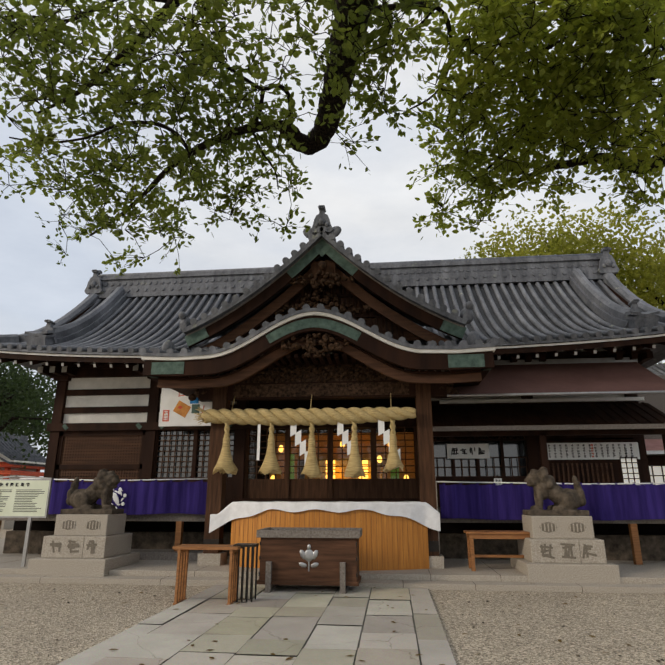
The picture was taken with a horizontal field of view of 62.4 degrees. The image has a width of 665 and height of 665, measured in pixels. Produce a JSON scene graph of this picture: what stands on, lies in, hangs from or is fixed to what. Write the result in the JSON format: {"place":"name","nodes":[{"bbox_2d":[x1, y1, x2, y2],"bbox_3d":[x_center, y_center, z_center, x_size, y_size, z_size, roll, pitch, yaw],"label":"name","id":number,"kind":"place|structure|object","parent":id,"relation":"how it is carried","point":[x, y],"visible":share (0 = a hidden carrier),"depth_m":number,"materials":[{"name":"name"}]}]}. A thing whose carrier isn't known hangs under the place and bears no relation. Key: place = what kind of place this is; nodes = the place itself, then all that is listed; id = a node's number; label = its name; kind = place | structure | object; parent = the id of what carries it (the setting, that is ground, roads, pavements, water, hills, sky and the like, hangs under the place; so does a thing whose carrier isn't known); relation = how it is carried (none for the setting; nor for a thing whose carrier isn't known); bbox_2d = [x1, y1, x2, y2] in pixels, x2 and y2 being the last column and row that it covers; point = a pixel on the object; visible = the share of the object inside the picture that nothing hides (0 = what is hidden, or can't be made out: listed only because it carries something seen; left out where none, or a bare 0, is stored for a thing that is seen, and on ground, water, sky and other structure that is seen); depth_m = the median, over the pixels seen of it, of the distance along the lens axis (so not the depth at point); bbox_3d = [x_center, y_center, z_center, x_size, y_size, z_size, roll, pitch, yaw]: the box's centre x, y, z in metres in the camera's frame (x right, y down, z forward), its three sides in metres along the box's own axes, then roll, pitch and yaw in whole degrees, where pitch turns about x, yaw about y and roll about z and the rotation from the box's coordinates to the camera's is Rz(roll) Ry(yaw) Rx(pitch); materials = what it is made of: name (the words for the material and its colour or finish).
{"place":"outdoors","nodes":[
{"label":"outdoors","id":0,"kind":"place"},
{"bbox_2d":[57,585,456,664],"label":"path paving","id":1,"kind":"structure","parent":0,"point":[330,626],"depth_m":6.46,"materials":[{"name":"stone"}]},
{"bbox_2d":[233,543,258,602],"bbox_3d":[-1.357,3.727,8.508,0.340,0.840,0.280,-2,-17,6],"label":"black barred stand","id":2,"kind":"object","parent":1,"relation":"on","point":[249,545],"visible":0.83,"depth_m":8.47,"materials":[{"name":"metal"}]},
{"bbox_2d":[256,527,361,593],"bbox_3d":[-0.378,3.966,9.598,1.770,1.000,0.940,-2,-17,6],"label":"offering box","id":3,"kind":"object","parent":1,"relation":"on","point":[307,556],"visible":1,"depth_m":9.26,"materials":[{"name":"brown wood"}]},
{"bbox_2d":[0,529,664,664],"bbox_3d":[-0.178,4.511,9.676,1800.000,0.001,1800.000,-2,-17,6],"label":"gravel ground","id":4,"kind":"structure","parent":0,"point":[541,618],"depth_m":7.08,"materials":[{"name":"beige gravel"}]},
{"bbox_2d":[0,432,45,528],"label":"background building","id":5,"kind":"structure","parent":4,"relation":"on","point":[10,465],"depth_m":28.43,"materials":[{"name":"tile"}]},
{"bbox_2d":[0,475,53,566],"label":"information sign","id":6,"kind":"object","parent":4,"relation":"on","point":[29,499],"visible":1,"depth_m":11.36,"materials":[{"name":"grey metal"}]},
{"bbox_2d":[0,365,54,456],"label":"tree","id":7,"kind":"object","parent":4,"relation":"on","point":[34,433],"visible":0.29,"depth_m":37.72,"materials":[{"name":"green plant"}]},
{"bbox_2d":[0,361,56,467],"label":"tree","id":8,"kind":"object","parent":4,"relation":"on","point":[13,392],"visible":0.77,"depth_m":23.96,"materials":[{"name":"green plant"}]},
{"bbox_2d":[0,362,56,443],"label":"tree","id":9,"kind":"object","parent":4,"relation":"on","point":[46,392],"visible":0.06,"depth_m":48.39,"materials":[{"name":"green plant"}]},
{"bbox_2d":[173,544,242,604],"bbox_3d":[-1.925,3.723,8.458,1.020,0.820,0.420,-2,-17,6],"label":"wood bench stand","id":10,"kind":"object","parent":4,"relation":"on","point":[181,571],"visible":0.85,"depth_m":8.40,"materials":[{"name":"brown wood"}]},
{"bbox_2d":[0,0,452,276],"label":"tree","id":11,"kind":"object","parent":4,"relation":"on","point":[348,40],"visible":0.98,"depth_m":9.07,"materials":[{"name":"green plant"}]},
{"bbox_2d":[0,585,630,664],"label":"fallen leaves","id":12,"kind":"object","parent":4,"relation":"on","point":[559,640],"visible":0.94,"depth_m":6.11,"materials":[{"name":"brown plant"}]},
{"bbox_2d":[0,539,664,593],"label":"platform stone","id":13,"kind":"object","parent":4,"relation":"on","point":[647,577],"visible":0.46,"depth_m":10.04,"materials":[{"name":"stone"}]},
{"bbox_2d":[26,513,139,576],"bbox_3d":[-4.999,4.353,11.256,1.560,1.200,1.500,-2,-17,6],"label":"pedestal","id":14,"kind":"object","parent":13,"relation":"on","point":[88,545],"visible":0.96,"depth_m":10.74,"materials":[{"name":"stone"}]},
{"bbox_2d":[60,469,123,513],"bbox_3d":[-5.017,3.339,11.559,1.157,0.917,0.520,-2,-17,6],"label":"guardian lion statue","id":15,"kind":"object","parent":14,"relation":"on","point":[103,485],"visible":1,"depth_m":11.40,"materials":[{"name":"stone"}]},
{"bbox_2d":[149,353,491,568],"bbox_3d":[-0.216,2.825,12.257,7.140,4.300,3.061,-2,-17,6],"label":"haiden porch","id":16,"kind":"object","parent":13,"relation":"on","point":[336,377],"visible":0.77,"depth_m":11.97,"materials":[{"name":"brown wood"}]},
{"bbox_2d":[193,393,415,478],"bbox_3d":[-0.641,2.146,11.616,4.820,1.873,0.516,-2,-17,6],"label":"shimenawa rope","id":17,"kind":"object","parent":16,"relation":"attached to","point":[339,417],"visible":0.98,"depth_m":11.52,"materials":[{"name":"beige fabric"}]},
{"bbox_2d":[139,303,498,401],"bbox_3d":[-0.236,0.499,12.749,7.400,1.972,3.220,-2,-17,6],"label":"porch roof","id":18,"kind":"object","parent":16,"relation":"on","point":[461,363],"visible":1,"depth_m":11.34,"materials":[{"name":"brown wood"}]},
{"bbox_2d":[230,509,428,570],"bbox_3d":[-0.083,4.119,11.206,4.000,1.220,1.285,-2,-17,6],"label":"wooden panel","id":19,"kind":"object","parent":13,"relation":"on","point":[387,542],"visible":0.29,"depth_m":10.70,"materials":[{"name":"brown wood"}]},
{"bbox_2d":[209,501,440,532],"bbox_3d":[-0.186,3.796,11.279,4.700,0.621,1.350,-2,-17,6],"label":"white cloth","id":20,"kind":"object","parent":19,"relation":"on","point":[425,514],"visible":1,"depth_m":10.88,"materials":[{"name":"white fabric"}]},
{"bbox_2d":[0,475,664,564],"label":"haiden veranda","id":21,"kind":"object","parent":13,"relation":"on","point":[160,536],"visible":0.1,"depth_m":12.49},
{"bbox_2d":[48,479,664,520],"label":"curtain","id":22,"kind":"object","parent":21,"relation":"attached to","point":[607,502],"visible":0.65,"depth_m":11.84,"materials":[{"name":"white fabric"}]},
{"bbox_2d":[37,337,653,506],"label":"shrine building","id":23,"kind":"structure","parent":13,"relation":"on","point":[106,416],"depth_m":14.15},
{"bbox_2d":[158,388,211,426],"bbox_3d":[-3.558,1.923,13.968,1.400,1.000,0.797,-2,-17,6],"label":"painted ema board","id":24,"kind":"object","parent":23,"relation":"attached to","point":[177,408],"visible":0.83,"depth_m":13.58,"materials":[{"name":"white wood"}]},
{"bbox_2d":[0,247,664,370],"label":"main roof","id":25,"kind":"structure","parent":23,"relation":"on","point":[573,303],"depth_m":16.17,"materials":[{"name":"grey tile"}]},
{"bbox_2d":[178,205,473,348],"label":"gable roof","id":26,"kind":"structure","parent":25,"relation":"on","point":[325,269],"depth_m":13.20,"materials":[{"name":"brown wood"}]},
{"bbox_2d":[269,432,414,478],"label":"lattice doors","id":27,"kind":"structure","parent":23,"relation":"attached to","point":[293,456],"depth_m":16.58,"materials":[{"name":"black wood"}]},
{"bbox_2d":[432,357,664,497],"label":"side wing","id":28,"kind":"structure","parent":23,"relation":"attached to","point":[588,443],"depth_m":12.86,"materials":[{"name":"brown wood"}]},
{"bbox_2d":[463,530,529,570],"bbox_3d":[3.313,4.213,10.608,1.430,0.700,0.510,-2,-17,6],"label":"wood table","id":29,"kind":"object","parent":13,"relation":"on","point":[471,535],"visible":0.69,"depth_m":10.51,"materials":[{"name":"brown wood"}]},
{"bbox_2d":[510,515,620,583],"bbox_3d":[4.314,4.114,10.447,1.560,1.200,1.500,-2,-17,6],"label":"pedestal","id":30,"kind":"object","parent":13,"relation":"on","point":[561,549],"visible":0.94,"depth_m":9.91,"materials":[{"name":"stone"}]},
{"bbox_2d":[522,467,589,515],"bbox_3d":[4.333,3.098,10.746,1.157,0.917,0.520,-2,-17,6],"label":"guardian lion statue","id":31,"kind":"object","parent":30,"relation":"on","point":[565,501],"visible":1,"depth_m":10.59,"materials":[{"name":"stone"}]},
{"bbox_2d":[394,0,664,240],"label":"camphor tree","id":32,"kind":"object","parent":4,"relation":"on","point":[588,29],"visible":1,"depth_m":8.94,"materials":[{"name":"green plant"}]},
{"bbox_2d":[454,199,664,308],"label":"tree","id":33,"kind":"object","parent":4,"relation":"on","point":[557,245],"visible":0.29,"depth_m":24.09,"materials":[{"name":"green plant"}]},
{"bbox_2d":[611,220,664,363],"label":"tree","id":34,"kind":"object","parent":4,"relation":"on","point":[661,287],"visible":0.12,"depth_m":25.75,"materials":[{"name":"green plant"}]},
{"bbox_2d":[637,362,664,484],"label":"neighbour buildings","id":35,"kind":"structure","parent":4,"relation":"on","point":[655,452],"depth_m":17.40,"materials":[{"name":"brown wood"}]},
{"bbox_2d":[0,0,664,476],"label":"sky","id":36,"kind":"structure","parent":0,"point":[374,212],"materials":[{"name":"white"}]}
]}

